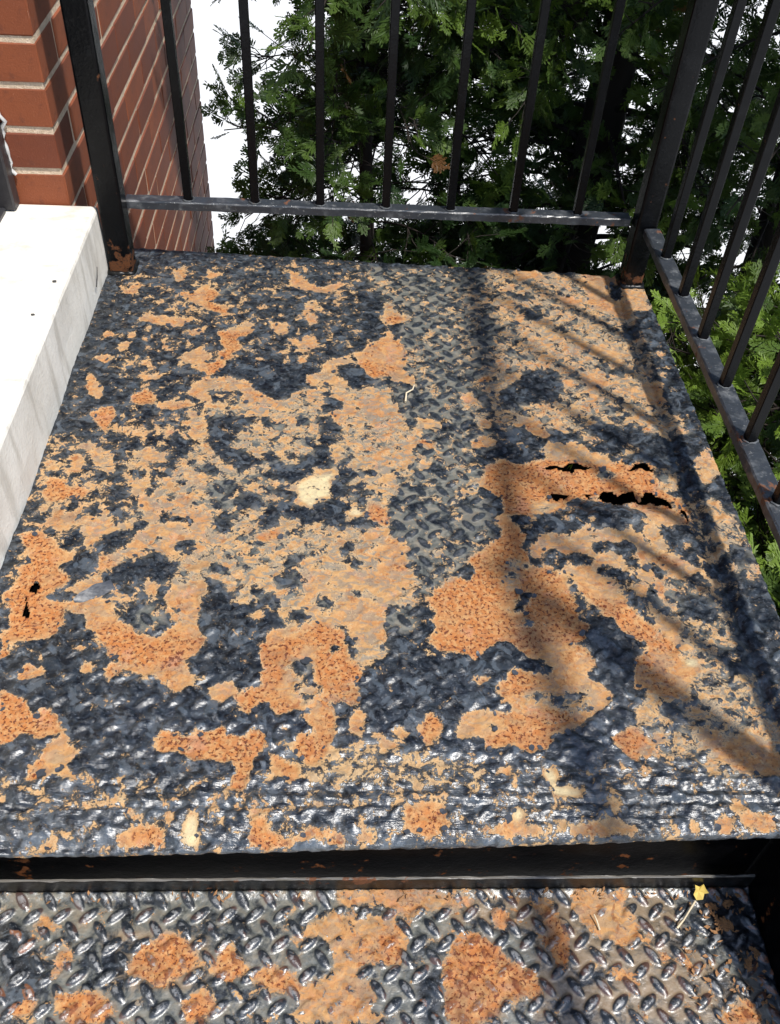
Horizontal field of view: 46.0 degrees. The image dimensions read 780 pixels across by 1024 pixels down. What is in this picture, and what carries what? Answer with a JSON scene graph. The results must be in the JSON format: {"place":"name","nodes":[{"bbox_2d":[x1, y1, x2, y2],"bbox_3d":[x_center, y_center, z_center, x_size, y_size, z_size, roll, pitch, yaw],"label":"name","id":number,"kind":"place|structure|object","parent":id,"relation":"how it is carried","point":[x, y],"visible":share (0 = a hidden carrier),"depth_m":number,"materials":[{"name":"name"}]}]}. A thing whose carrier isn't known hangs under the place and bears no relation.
{"place":"outdoors","nodes":[
{"label":"outdoors","id":0,"kind":"place"},
{"bbox_2d":[191,0,779,508],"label":"concrete ground","id":1,"kind":"structure","parent":0,"point":[223,154],"depth_m":6.07,"materials":[{"name":"white concrete"}]},
{"bbox_2d":[0,204,108,582],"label":"stone threshold","id":2,"kind":"object","parent":1,"relation":"on","point":[42,247],"visible":0.03,"depth_m":1.32,"materials":[{"name":"stone"}]},
{"bbox_2d":[0,114,19,220],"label":"storm door","id":3,"kind":"structure","parent":2,"relation":"on","point":[9,198],"depth_m":1.46,"materials":[{"name":"metal"}]},
{"bbox_2d":[0,0,214,252],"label":"brick wall","id":4,"kind":"structure","parent":1,"relation":"on","point":[45,139],"depth_m":1.83,"materials":[{"name":"red brick"}]},
{"bbox_2d":[199,0,570,267],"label":"cedar tree","id":5,"kind":"object","parent":1,"relation":"on","point":[284,234],"visible":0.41,"depth_m":2.23,"materials":[{"name":"green plant"}]},
{"bbox_2d":[0,248,779,857],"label":"steel landing","id":6,"kind":"object","parent":1,"relation":"on","point":[294,564],"visible":0.98,"depth_m":1.12,"materials":[{"name":"paint"}]},
{"bbox_2d":[59,0,719,288],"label":"back railing","id":7,"kind":"object","parent":6,"relation":"on","point":[115,204],"visible":1,"depth_m":1.46,"materials":[{"name":"black metal"}]},
{"bbox_2d":[404,385,414,402],"bbox_3d":[0.028,-0.179,1.383,0.008,0.005,0.044,17,47,12],"label":"straw twig","id":8,"kind":"object","parent":6,"relation":"on","point":[408,392],"visible":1,"depth_m":1.38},
{"bbox_2d":[643,0,779,549],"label":"side railing","id":9,"kind":"object","parent":6,"relation":"on","point":[743,431],"visible":1,"depth_m":1.22,"materials":[{"name":"black metal"}]},
{"bbox_2d":[743,838,779,994],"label":"stair stringer","id":10,"kind":"object","parent":6,"relation":"attached to","point":[764,885],"visible":0.33,"depth_m":1.01,"materials":[{"name":"black paint"}]},
{"bbox_2d":[0,838,779,1023],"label":"stair step","id":11,"kind":"object","parent":10,"relation":"attached to","point":[473,950],"visible":0.96,"depth_m":1.00,"materials":[{"name":"paint"}]},
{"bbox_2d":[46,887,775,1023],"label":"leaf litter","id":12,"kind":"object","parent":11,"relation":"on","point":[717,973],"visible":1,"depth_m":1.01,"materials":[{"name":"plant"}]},
{"bbox_2d":[676,884,708,928],"bbox_3d":[0.336,0.442,1.035,0.061,0.009,0.016,-31,55,-30],"label":"yellow leaf","id":13,"kind":"object","parent":11,"relation":"on","point":[699,892],"visible":1,"depth_m":1.04,"materials":[{"name":"plant"}]},
{"bbox_2d":[705,902,718,909],"bbox_3d":[0.365,0.447,1.041,0.017,0.003,0.010,1,45,-3],"label":"dry sprig","id":14,"kind":"object","parent":11,"relation":"on","point":[713,906],"visible":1,"depth_m":1.04,"materials":[{"name":"brown plant"}]},
{"bbox_2d":[709,910,733,931],"bbox_3d":[0.372,0.458,1.030,0.024,0.004,0.024,1,45,-3],"label":"dry sprig","id":15,"kind":"object","parent":11,"relation":"on","point":[724,923],"visible":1,"depth_m":1.03,"materials":[{"name":"brown plant"}]},
{"bbox_2d":[722,899,733,907],"bbox_3d":[0.383,0.445,1.044,0.016,0.002,0.011,1,45,-3],"label":"dry sprig","id":16,"kind":"object","parent":11,"relation":"on","point":[730,903],"visible":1,"depth_m":1.04,"materials":[{"name":"brown plant"}]},
{"bbox_2d":[744,955,752,972],"bbox_3d":[0.390,0.490,1.000,0.010,0.003,0.021,18,47,14],"label":"dry sprig","id":17,"kind":"object","parent":11,"relation":"on","point":[747,965],"visible":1,"depth_m":1.00,"materials":[{"name":"brown plant"}]},
{"bbox_2d":[749,946,760,956],"bbox_3d":[0.400,0.482,1.009,0.012,0.002,0.012,1,45,-3],"label":"dry sprig","id":18,"kind":"object","parent":11,"relation":"on","point":[754,949],"visible":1,"depth_m":1.01,"materials":[{"name":"brown plant"}]},
{"bbox_2d":[288,0,687,270],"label":"cedar tree","id":19,"kind":"object","parent":1,"relation":"on","point":[572,113],"visible":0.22,"depth_m":2.47,"materials":[{"name":"green plant"}]},
{"bbox_2d":[403,0,779,343],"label":"cedar tree","id":20,"kind":"object","parent":1,"relation":"on","point":[581,251],"visible":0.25,"depth_m":2.39,"materials":[{"name":"green plant"}]},
{"bbox_2d":[547,0,779,485],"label":"cedar tree","id":21,"kind":"object","parent":1,"relation":"on","point":[764,225],"visible":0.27,"depth_m":2.13,"materials":[{"name":"green plant"}]},
{"bbox_2d":[568,248,779,592],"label":"cedar shrub","id":22,"kind":"object","parent":1,"relation":"on","point":[760,354],"visible":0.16,"depth_m":1.83,"materials":[{"name":"green plant"}]},
{"bbox_2d":[729,473,779,617],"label":"cedar shrub","id":23,"kind":"object","parent":1,"relation":"on","point":[770,564],"visible":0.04,"depth_m":1.64,"materials":[{"name":"green plant"}]}
]}

